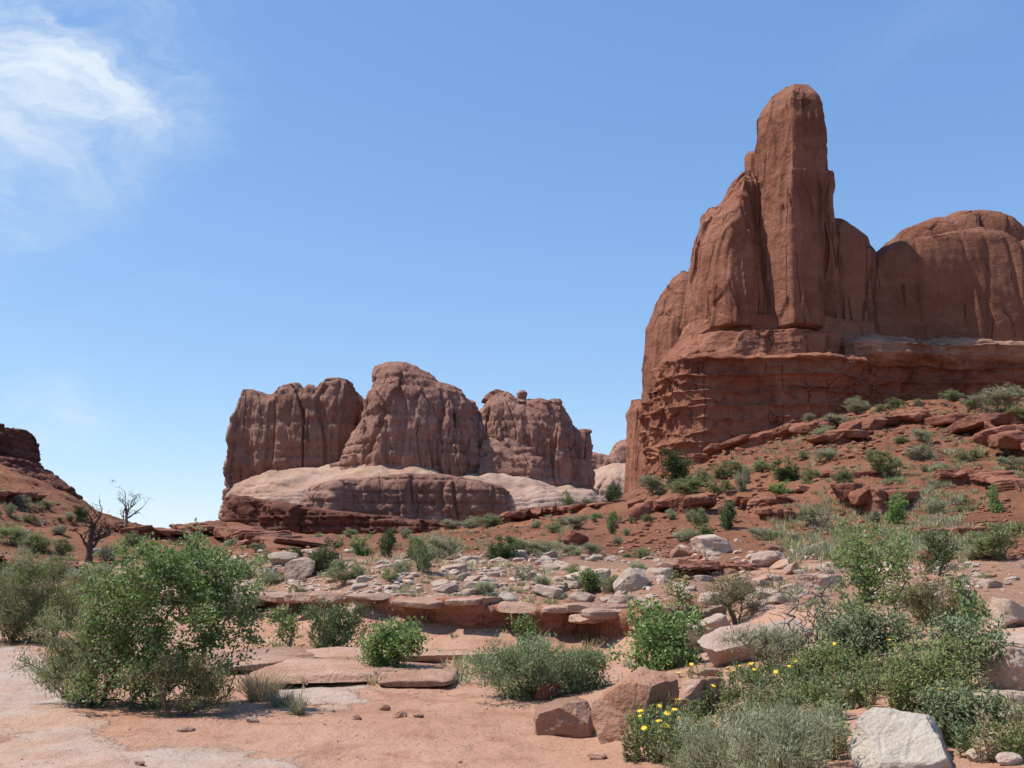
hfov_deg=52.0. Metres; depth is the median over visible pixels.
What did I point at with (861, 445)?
scree
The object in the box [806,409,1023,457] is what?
rock ledge
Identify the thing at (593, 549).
sagebrush
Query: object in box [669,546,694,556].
stone
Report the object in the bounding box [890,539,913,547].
olive bush
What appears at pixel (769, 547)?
stone
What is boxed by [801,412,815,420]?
sagebrush
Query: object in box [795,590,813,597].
stone
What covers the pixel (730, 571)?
stone
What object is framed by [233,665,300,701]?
dry grass
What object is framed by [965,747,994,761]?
stone
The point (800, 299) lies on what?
sandstone butte
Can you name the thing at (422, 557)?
olive bush
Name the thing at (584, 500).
sagebrush
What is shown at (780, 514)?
red outcrop
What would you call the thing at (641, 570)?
stone
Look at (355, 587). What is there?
stone
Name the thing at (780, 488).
green bush
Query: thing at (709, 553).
stone
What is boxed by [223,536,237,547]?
sagebrush
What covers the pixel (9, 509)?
sagebrush
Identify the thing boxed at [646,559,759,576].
red outcrop
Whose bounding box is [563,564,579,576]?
green bush
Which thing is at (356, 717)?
stone
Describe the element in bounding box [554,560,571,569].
stone
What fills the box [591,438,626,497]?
sandstone cliff
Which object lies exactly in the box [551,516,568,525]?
sagebrush
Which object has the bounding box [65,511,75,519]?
sagebrush
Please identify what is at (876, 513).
sagebrush
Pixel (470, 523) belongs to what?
sagebrush
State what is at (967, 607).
young shrub
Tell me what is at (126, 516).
dead tree
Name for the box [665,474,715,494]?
olive bush
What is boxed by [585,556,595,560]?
stone
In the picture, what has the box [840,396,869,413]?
sagebrush
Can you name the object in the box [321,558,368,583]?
olive bush
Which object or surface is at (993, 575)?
stone
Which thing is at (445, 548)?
sagebrush
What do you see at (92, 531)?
dead tree
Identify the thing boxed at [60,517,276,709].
leafy shrub
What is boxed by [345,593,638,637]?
rock ledge
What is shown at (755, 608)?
stone
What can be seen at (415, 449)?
sandstone butte
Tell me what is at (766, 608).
stone
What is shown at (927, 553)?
stone
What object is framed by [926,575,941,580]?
stone
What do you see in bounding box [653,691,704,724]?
flowering plant
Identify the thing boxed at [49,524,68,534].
sagebrush
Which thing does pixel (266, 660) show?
flat rock
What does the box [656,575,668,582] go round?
stone
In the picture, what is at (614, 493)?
dark bush
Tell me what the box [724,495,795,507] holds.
red outcrop
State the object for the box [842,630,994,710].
leafy shrub
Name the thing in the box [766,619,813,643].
boulder
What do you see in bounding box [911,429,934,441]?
sagebrush
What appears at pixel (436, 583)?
stone
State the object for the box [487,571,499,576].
stone
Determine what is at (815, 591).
stone
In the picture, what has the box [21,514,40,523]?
olive bush
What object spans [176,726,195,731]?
stone
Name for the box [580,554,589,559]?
stone
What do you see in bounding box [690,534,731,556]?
boulder
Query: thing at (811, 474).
olive bush
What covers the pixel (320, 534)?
sagebrush
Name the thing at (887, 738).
boulder
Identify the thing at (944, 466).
sagebrush
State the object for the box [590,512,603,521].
olive bush
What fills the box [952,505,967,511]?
olive bush
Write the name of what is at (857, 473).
red outcrop
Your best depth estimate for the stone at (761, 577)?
28.91 m
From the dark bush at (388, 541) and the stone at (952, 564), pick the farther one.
the dark bush at (388, 541)
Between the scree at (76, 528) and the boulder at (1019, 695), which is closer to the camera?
the boulder at (1019, 695)
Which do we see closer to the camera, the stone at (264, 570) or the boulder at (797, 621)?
the boulder at (797, 621)
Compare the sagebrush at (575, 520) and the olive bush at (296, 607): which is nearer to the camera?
the olive bush at (296, 607)
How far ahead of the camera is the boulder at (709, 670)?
10.99 m
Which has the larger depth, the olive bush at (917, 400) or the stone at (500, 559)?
the olive bush at (917, 400)
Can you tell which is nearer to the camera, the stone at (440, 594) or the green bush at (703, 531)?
the stone at (440, 594)
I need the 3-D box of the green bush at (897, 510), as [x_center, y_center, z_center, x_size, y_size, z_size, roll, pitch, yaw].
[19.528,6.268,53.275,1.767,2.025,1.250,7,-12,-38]
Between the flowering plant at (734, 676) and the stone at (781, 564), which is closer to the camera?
the flowering plant at (734, 676)
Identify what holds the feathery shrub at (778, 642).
on the ground at (54, 731)
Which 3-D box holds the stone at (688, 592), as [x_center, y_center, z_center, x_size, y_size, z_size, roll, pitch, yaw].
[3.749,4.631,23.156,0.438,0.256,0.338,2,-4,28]
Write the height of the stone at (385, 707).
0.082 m
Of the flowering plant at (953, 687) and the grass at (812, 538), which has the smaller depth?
the flowering plant at (953, 687)
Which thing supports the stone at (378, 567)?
on the ground at (54, 731)
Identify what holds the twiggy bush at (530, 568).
on the ground at (54, 731)
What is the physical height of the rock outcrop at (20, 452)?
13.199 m
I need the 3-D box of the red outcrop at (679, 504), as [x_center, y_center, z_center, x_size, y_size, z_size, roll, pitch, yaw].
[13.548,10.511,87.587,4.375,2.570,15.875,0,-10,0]
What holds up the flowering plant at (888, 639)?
on the ground at (54, 731)
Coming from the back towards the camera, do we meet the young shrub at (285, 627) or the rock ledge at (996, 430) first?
the rock ledge at (996, 430)
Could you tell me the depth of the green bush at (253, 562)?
31.18 m
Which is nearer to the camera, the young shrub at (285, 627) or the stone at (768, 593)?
the young shrub at (285, 627)
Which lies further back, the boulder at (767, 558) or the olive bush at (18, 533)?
the olive bush at (18, 533)
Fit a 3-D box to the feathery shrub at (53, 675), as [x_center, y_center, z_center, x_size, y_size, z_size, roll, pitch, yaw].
[-4.482,2.864,11.400,2.099,1.410,1.233,0,-10,0]
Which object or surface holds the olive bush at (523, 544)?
on the ground at (54, 731)
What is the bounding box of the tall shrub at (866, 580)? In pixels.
[807,512,918,644]
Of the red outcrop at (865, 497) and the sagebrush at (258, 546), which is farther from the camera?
the red outcrop at (865, 497)
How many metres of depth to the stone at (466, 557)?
37.44 m
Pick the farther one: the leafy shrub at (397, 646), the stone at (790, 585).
the stone at (790, 585)
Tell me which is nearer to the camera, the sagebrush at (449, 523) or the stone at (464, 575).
the stone at (464, 575)
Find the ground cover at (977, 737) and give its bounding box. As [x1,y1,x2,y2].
[617,645,1023,767]
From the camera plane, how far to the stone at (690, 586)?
23.97 m
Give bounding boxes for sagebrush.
[1,560,49,587]
[3,502,17,515]
[14,494,31,507]
[39,498,56,507]
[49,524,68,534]
[63,560,112,590]
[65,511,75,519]
[93,542,120,559]
[210,593,264,613]
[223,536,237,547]
[249,542,265,551]
[260,570,281,584]
[313,532,326,536]
[389,559,413,573]
[397,527,412,537]
[425,534,466,559]
[440,518,461,527]
[459,516,480,527]
[473,580,497,594]
[517,538,566,555]
[529,519,542,527]
[530,575,552,585]
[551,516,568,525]
[565,513,591,527]
[579,497,598,502]
[579,542,605,554]
[611,536,623,545]
[621,527,631,535]
[626,561,647,569]
[636,473,667,495]
[652,706,744,767]
[665,508,677,519]
[671,527,698,541]
[684,508,696,521]
[687,694,855,767]
[733,464,750,491]
[746,527,772,539]
[787,532,802,542]
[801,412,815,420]
[809,424,834,434]
[810,446,841,461]
[820,412,856,427]
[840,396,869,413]
[866,508,882,524]
[902,442,934,459]
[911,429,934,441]
[921,496,949,513]
[927,463,952,471]
[959,544,990,559]
[960,395,982,410]
[975,381,1023,412]
[994,455,1023,469]
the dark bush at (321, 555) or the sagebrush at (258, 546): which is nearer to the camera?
the dark bush at (321, 555)
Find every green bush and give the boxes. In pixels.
[221,554,273,578]
[348,531,375,555]
[561,489,572,504]
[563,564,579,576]
[571,568,606,592]
[606,510,623,533]
[698,523,716,534]
[768,479,795,493]
[883,488,910,523]
[984,480,1003,512]
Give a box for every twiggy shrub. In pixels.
[699,565,778,624]
[911,524,964,581]
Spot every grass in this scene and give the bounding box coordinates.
[0,398,1023,690]
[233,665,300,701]
[262,685,301,706]
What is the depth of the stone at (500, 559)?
37.54 m
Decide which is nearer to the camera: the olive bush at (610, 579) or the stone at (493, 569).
the olive bush at (610, 579)
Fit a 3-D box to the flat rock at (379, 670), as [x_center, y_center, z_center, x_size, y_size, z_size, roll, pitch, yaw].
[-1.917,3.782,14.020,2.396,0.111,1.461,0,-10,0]
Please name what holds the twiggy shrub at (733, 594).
on the ground at (54, 731)
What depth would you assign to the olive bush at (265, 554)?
39.27 m
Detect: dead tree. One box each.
[66,494,114,562]
[111,477,150,526]
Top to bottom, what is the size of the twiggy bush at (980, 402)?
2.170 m
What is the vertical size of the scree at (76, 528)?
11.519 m
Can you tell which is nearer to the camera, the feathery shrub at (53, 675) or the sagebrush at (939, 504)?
the feathery shrub at (53, 675)
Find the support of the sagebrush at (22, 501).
on the ground at (54, 731)
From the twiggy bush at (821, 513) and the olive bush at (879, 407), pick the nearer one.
the twiggy bush at (821, 513)
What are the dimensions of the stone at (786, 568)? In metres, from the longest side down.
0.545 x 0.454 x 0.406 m
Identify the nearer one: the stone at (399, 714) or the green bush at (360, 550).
the stone at (399, 714)
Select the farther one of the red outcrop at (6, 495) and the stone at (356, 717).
the red outcrop at (6, 495)
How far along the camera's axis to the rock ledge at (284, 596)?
25.05 m
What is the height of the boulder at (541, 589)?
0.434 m
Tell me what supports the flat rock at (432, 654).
on the ground at (54, 731)
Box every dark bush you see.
[71,504,90,521]
[292,546,303,556]
[305,537,343,570]
[378,527,397,556]
[485,533,523,559]
[600,484,622,502]
[658,446,693,483]
[718,500,738,529]
[766,459,801,480]
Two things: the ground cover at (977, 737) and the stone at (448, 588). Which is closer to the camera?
the ground cover at (977, 737)
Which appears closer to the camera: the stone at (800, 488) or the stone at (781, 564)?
the stone at (781, 564)
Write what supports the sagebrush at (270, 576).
on the ground at (54, 731)
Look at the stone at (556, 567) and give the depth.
33.10 m
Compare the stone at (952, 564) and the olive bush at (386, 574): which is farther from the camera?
the stone at (952, 564)
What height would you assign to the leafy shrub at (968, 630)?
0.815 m
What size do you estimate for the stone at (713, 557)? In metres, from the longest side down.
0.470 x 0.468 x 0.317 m
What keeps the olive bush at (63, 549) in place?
on the ground at (54, 731)
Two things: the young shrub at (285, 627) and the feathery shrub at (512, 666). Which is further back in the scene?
the young shrub at (285, 627)
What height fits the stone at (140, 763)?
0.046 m
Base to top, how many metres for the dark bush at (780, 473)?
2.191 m
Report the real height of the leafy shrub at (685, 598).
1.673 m
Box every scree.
[0,478,561,574]
[198,548,981,603]
[574,397,1023,559]
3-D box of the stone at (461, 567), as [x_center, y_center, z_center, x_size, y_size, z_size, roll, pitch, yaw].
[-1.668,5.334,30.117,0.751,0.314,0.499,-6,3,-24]
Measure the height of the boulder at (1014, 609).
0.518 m
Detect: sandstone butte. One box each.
[218,361,606,534]
[638,84,1023,487]
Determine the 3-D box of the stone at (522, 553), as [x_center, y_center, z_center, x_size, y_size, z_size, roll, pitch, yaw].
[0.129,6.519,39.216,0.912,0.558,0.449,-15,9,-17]
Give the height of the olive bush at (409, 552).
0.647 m
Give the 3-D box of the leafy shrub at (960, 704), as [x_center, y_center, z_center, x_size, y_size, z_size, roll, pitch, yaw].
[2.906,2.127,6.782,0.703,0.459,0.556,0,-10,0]
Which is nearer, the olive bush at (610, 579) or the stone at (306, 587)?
the olive bush at (610, 579)
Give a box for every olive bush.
[0,524,31,545]
[15,529,56,552]
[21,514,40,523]
[39,554,77,579]
[52,538,75,555]
[120,531,149,545]
[261,550,272,560]
[287,579,307,613]
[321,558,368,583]
[342,528,358,537]
[378,568,400,580]
[404,543,415,559]
[406,534,439,571]
[474,513,504,526]
[504,538,526,550]
[543,522,559,531]
[561,545,583,552]
[565,550,583,554]
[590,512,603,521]
[598,574,617,591]
[621,553,632,556]
[629,517,635,522]
[630,547,650,557]
[639,513,655,521]
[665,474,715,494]
[689,507,709,527]
[693,467,716,486]
[705,480,736,493]
[708,460,754,478]
[752,459,770,470]
[772,531,786,536]
[796,504,822,526]
[797,450,808,458]
[799,467,821,481]
[830,467,855,483]
[864,448,911,476]
[874,404,888,411]
[884,396,907,408]
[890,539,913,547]
[892,435,909,442]
[912,398,922,406]
[920,464,928,471]
[937,389,963,400]
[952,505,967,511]
[953,449,984,461]
[960,519,1023,559]
[1003,404,1023,420]
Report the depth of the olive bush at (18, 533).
69.67 m
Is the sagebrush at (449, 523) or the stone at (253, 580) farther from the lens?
the sagebrush at (449, 523)
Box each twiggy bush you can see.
[424,528,451,554]
[512,561,542,579]
[530,551,546,557]
[799,503,840,531]
[968,392,991,407]
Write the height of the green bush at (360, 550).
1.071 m
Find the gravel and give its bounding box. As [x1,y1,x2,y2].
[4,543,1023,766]
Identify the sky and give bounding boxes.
[0,0,1023,527]
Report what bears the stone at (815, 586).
on the ground at (54, 731)
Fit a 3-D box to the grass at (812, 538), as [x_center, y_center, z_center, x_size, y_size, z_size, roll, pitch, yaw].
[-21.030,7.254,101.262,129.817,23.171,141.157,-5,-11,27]
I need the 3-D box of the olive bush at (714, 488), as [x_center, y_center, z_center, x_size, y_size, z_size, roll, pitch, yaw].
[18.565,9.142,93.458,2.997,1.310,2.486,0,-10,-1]
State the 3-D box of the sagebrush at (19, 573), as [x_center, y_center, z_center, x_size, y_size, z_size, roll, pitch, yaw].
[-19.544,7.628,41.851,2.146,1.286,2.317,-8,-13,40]
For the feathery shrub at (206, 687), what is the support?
on the ground at (54, 731)
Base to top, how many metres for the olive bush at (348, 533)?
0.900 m
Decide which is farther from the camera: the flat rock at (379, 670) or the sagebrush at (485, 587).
the sagebrush at (485, 587)
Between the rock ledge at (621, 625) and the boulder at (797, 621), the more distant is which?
the rock ledge at (621, 625)
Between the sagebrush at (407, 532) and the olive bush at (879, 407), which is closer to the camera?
the sagebrush at (407, 532)
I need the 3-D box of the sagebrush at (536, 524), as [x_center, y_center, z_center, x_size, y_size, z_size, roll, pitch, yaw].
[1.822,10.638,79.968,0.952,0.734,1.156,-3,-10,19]
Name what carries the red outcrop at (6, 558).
on the ground at (54, 731)
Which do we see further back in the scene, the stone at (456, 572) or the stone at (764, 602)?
the stone at (456, 572)
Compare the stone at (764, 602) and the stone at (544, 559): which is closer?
the stone at (764, 602)
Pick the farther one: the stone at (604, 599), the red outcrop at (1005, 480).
the red outcrop at (1005, 480)
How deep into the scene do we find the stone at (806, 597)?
20.87 m
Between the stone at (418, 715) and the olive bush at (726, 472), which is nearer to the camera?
the stone at (418, 715)
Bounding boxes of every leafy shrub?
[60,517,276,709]
[294,592,382,647]
[307,598,348,647]
[347,610,440,667]
[602,587,713,671]
[662,567,709,636]
[783,636,870,693]
[802,594,927,667]
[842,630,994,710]
[907,677,1014,747]
[910,599,1014,681]
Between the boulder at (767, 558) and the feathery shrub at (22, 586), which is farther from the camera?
the boulder at (767, 558)
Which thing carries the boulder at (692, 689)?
on the ground at (54, 731)
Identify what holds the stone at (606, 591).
on the ground at (54, 731)
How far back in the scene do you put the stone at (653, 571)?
27.45 m
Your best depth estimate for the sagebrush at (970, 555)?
30.20 m
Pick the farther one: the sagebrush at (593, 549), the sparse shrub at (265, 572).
the sagebrush at (593, 549)
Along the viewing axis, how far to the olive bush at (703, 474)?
105.93 m
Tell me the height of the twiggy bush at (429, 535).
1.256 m
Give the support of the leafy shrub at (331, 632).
on the ground at (54, 731)
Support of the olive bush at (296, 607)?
on the ground at (54, 731)
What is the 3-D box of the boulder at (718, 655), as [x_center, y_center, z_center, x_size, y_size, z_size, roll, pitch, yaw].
[2.683,3.158,12.376,1.097,0.671,0.828,4,-10,-23]
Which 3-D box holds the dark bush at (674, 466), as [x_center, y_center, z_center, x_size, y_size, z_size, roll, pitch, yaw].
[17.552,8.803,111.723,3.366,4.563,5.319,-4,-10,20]
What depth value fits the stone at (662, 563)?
33.98 m
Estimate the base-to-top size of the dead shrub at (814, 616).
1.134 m
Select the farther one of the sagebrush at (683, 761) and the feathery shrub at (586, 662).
the feathery shrub at (586, 662)
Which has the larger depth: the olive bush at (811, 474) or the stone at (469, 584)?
the olive bush at (811, 474)
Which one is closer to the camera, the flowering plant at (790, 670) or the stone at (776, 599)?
the flowering plant at (790, 670)
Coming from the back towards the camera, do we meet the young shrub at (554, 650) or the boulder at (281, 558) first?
the boulder at (281, 558)
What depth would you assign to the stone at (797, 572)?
30.97 m
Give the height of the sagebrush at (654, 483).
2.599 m
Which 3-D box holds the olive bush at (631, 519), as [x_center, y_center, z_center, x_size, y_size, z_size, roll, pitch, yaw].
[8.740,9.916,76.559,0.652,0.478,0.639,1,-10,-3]
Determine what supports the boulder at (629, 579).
on the ground at (54, 731)
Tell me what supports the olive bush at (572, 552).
on the ground at (54, 731)
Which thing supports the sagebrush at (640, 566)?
on the ground at (54, 731)
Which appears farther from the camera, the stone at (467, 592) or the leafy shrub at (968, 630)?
the stone at (467, 592)
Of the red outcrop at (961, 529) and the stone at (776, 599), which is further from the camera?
the red outcrop at (961, 529)
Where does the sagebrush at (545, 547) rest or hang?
on the ground at (54, 731)
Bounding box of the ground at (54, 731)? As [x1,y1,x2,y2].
[0,397,1023,767]
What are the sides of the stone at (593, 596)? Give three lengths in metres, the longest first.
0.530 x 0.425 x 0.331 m
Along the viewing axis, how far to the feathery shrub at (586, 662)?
11.81 m
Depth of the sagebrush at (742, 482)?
92.02 m
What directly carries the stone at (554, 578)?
on the ground at (54, 731)
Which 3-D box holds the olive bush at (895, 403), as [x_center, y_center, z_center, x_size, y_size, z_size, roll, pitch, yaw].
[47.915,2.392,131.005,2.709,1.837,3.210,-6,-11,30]
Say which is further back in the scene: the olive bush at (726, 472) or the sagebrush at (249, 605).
the olive bush at (726, 472)
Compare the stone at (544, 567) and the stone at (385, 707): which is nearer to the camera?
the stone at (385, 707)
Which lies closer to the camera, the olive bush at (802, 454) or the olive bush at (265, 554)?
the olive bush at (265, 554)
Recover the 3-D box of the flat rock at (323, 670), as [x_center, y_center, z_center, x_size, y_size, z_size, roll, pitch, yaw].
[-1.964,3.708,13.523,2.536,0.170,2.238,0,-10,0]
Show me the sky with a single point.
(203, 203)
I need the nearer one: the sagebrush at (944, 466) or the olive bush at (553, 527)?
the olive bush at (553, 527)
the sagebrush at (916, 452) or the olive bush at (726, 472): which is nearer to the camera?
the sagebrush at (916, 452)
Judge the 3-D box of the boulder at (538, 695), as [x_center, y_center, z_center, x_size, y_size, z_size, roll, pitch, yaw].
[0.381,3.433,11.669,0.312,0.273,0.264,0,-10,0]
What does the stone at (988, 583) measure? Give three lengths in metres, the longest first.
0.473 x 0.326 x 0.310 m
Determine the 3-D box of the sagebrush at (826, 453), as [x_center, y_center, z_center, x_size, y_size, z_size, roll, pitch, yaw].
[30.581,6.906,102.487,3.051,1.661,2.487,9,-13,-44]
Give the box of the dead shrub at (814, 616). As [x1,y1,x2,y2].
[768,561,855,661]
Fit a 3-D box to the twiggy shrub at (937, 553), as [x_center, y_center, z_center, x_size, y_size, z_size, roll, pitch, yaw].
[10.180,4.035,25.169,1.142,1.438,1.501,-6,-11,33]
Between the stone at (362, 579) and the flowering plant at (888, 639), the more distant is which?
the stone at (362, 579)
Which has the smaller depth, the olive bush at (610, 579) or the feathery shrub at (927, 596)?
the feathery shrub at (927, 596)
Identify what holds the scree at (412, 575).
on the ground at (54, 731)
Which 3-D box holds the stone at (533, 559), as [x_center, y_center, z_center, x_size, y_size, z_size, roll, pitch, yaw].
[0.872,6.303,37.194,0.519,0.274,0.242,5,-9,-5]
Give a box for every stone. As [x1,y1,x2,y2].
[135,760,144,765]
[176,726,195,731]
[246,717,259,722]
[248,578,261,583]
[256,568,270,577]
[277,566,284,574]
[297,586,308,591]
[298,577,306,581]
[350,583,367,590]
[353,715,361,719]
[356,575,372,582]
[372,564,388,568]
[379,704,390,710]
[392,710,406,717]
[413,713,423,717]
[430,579,449,586]
[431,582,458,593]
[433,593,450,595]
[441,563,467,572]
[450,571,460,574]
[455,573,471,580]
[457,555,481,560]
[461,588,482,595]
[463,576,479,581]
[465,581,484,588]
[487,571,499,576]
[488,592,498,596]
[489,557,508,561]
[489,566,501,571]
[498,591,518,601]
[514,550,527,559]
[527,572,536,579]
[529,558,539,561]
[537,555,552,563]
[540,566,550,571]
[541,551,556,557]
[542,563,559,570]
[549,582,568,590]
[550,585,564,591]
[551,576,561,580]
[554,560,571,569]
[559,592,566,598]
[564,580,581,588]
[569,592,591,602]
[576,592,595,598]
[577,566,587,571]
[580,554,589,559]
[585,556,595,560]
[587,753,606,759]
[592,554,602,559]
[599,596,608,602]
[601,582,613,592]
[628,502,651,519]
[635,568,646,574]
[636,596,644,603]
[644,568,671,578]
[647,567,673,576]
[656,562,671,565]
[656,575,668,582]
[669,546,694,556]
[672,582,696,590]
[675,588,690,596]
[676,545,690,548]
[693,575,713,581]
[706,550,719,556]
[708,556,721,559]
[721,569,736,573]
[746,601,759,611]
[752,580,771,586]
[755,574,768,580]
[756,587,782,600]
[757,487,767,491]
[758,599,767,606]
[762,604,774,611]
[764,544,782,552]
[766,573,782,580]
[767,595,788,603]
[770,559,789,568]
[780,583,797,591]
[783,564,791,572]
[784,562,798,574]
[793,569,807,574]
[795,485,809,492]
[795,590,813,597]
[802,595,815,599]
[806,589,823,596]
[808,585,820,588]
[814,562,833,570]
[821,564,851,573]
[916,549,933,560]
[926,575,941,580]
[936,562,956,570]
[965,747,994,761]
[977,579,1002,588]
[984,573,996,577]
[995,752,1022,765]
[1002,576,1019,580]
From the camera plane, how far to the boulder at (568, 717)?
9.24 m
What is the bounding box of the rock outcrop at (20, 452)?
[0,423,82,499]
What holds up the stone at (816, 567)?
on the ground at (54, 731)
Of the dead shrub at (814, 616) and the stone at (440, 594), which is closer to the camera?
the dead shrub at (814, 616)
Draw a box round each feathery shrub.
[0,546,89,644]
[8,582,196,708]
[23,567,109,626]
[110,648,243,716]
[454,627,585,700]
[548,640,617,695]
[714,620,816,669]
[884,573,988,626]
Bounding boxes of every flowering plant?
[623,697,689,763]
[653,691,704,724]
[676,663,715,705]
[714,660,761,690]
[745,658,778,686]
[772,651,820,695]
[819,642,854,669]
[887,637,913,659]
[910,678,967,704]
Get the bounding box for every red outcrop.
[0,490,46,502]
[0,555,86,571]
[103,522,191,538]
[645,495,716,514]
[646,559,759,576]
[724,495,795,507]
[755,508,798,521]
[813,469,882,478]
[830,482,919,513]
[913,526,1023,536]
[933,469,1023,491]
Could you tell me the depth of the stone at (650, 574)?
27.36 m
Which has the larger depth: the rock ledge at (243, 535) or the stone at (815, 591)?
the rock ledge at (243, 535)
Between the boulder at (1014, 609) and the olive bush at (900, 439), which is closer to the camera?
the boulder at (1014, 609)
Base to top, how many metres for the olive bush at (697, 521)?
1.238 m
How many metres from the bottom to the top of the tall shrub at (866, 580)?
1.649 m
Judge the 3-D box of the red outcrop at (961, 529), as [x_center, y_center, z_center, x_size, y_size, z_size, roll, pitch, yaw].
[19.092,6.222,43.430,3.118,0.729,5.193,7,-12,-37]
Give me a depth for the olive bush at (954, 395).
138.84 m
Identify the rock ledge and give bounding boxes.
[140,588,376,608]
[169,520,336,548]
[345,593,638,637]
[488,502,613,524]
[568,599,724,636]
[687,417,836,462]
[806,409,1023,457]
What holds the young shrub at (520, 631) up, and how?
on the ground at (54, 731)
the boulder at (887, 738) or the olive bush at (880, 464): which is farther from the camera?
the olive bush at (880, 464)
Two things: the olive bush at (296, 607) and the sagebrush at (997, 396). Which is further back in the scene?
the sagebrush at (997, 396)
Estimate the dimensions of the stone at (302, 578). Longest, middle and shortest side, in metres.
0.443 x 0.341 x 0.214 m
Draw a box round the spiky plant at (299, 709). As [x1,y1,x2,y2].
[275,673,313,714]
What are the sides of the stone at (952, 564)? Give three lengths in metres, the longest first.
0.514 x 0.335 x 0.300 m
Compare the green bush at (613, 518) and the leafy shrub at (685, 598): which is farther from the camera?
the green bush at (613, 518)
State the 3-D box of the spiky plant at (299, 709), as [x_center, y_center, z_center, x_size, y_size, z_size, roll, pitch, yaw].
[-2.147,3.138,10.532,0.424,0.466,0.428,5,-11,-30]
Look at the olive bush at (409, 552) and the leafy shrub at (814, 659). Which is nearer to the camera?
the leafy shrub at (814, 659)
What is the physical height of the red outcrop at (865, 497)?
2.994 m
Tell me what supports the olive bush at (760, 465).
on the ground at (54, 731)
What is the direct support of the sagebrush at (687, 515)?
on the ground at (54, 731)
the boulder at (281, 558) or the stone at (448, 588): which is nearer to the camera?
the stone at (448, 588)
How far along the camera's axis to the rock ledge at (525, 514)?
125.40 m
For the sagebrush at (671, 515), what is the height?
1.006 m
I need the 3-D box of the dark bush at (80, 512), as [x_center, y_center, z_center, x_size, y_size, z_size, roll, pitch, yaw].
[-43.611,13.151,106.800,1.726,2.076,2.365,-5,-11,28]
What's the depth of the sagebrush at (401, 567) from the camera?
27.23 m
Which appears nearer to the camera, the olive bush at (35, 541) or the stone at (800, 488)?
the olive bush at (35, 541)
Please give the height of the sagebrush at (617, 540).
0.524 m
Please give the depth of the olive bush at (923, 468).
86.11 m
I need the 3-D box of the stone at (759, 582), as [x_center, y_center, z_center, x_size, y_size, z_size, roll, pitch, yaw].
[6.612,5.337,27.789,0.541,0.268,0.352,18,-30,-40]
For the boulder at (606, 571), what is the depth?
26.18 m
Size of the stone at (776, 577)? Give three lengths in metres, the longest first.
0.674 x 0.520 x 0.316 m
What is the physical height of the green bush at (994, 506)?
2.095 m
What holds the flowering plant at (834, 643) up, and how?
on the ground at (54, 731)
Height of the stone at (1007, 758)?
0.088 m
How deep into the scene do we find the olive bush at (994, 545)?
29.92 m
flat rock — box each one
[179,655,370,672]
[191,646,476,661]
[246,659,457,686]
[349,662,447,673]
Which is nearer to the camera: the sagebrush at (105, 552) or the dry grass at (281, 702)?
the dry grass at (281, 702)
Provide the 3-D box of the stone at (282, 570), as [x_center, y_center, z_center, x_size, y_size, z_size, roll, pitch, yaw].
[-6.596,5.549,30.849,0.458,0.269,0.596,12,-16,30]
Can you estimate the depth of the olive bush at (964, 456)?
91.29 m
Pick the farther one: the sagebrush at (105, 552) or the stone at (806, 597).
the sagebrush at (105, 552)
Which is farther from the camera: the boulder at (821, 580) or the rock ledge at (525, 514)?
the rock ledge at (525, 514)
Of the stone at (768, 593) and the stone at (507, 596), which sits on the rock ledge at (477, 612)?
the stone at (507, 596)
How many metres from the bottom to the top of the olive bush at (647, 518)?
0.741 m
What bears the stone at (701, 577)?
on the ground at (54, 731)
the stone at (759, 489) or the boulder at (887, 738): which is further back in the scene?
the stone at (759, 489)
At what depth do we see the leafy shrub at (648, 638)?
13.10 m
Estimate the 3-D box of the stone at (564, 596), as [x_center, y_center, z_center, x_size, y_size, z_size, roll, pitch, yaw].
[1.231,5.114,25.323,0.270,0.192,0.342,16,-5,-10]
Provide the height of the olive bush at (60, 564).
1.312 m
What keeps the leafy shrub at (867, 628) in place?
on the ground at (54, 731)
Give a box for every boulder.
[267,552,300,565]
[284,557,315,583]
[532,680,559,700]
[533,584,562,598]
[533,696,594,737]
[559,529,588,544]
[563,568,610,585]
[591,666,678,744]
[607,594,634,603]
[613,567,652,592]
[627,498,644,508]
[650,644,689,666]
[667,673,721,714]
[684,613,730,653]
[688,666,721,679]
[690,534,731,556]
[697,591,718,604]
[697,622,775,666]
[749,550,787,567]
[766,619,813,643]
[796,574,842,587]
[849,707,952,767]
[973,689,1023,720]
[978,639,1023,690]
[987,597,1023,628]
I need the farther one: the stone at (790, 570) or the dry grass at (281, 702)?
the stone at (790, 570)
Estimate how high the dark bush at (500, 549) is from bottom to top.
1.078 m
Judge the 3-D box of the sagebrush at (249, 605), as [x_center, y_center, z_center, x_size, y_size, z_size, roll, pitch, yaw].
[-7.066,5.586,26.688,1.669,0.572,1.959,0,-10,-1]
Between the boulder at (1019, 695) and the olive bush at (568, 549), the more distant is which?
the olive bush at (568, 549)
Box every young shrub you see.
[267,603,302,646]
[505,611,539,640]
[532,633,564,662]
[944,565,1007,676]
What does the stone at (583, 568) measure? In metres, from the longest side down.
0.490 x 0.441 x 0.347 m
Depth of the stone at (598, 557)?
39.50 m
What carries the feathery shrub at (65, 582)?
on the ground at (54, 731)
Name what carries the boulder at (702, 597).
on the ground at (54, 731)
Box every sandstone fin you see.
[623,399,642,494]
[637,270,687,488]
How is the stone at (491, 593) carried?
on the ground at (54, 731)
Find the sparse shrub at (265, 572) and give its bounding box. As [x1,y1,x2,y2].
[233,562,273,606]
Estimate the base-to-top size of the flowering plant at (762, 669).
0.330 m
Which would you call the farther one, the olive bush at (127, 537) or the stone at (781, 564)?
the olive bush at (127, 537)
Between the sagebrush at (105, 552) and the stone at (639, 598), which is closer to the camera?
the stone at (639, 598)
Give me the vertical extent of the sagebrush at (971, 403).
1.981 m

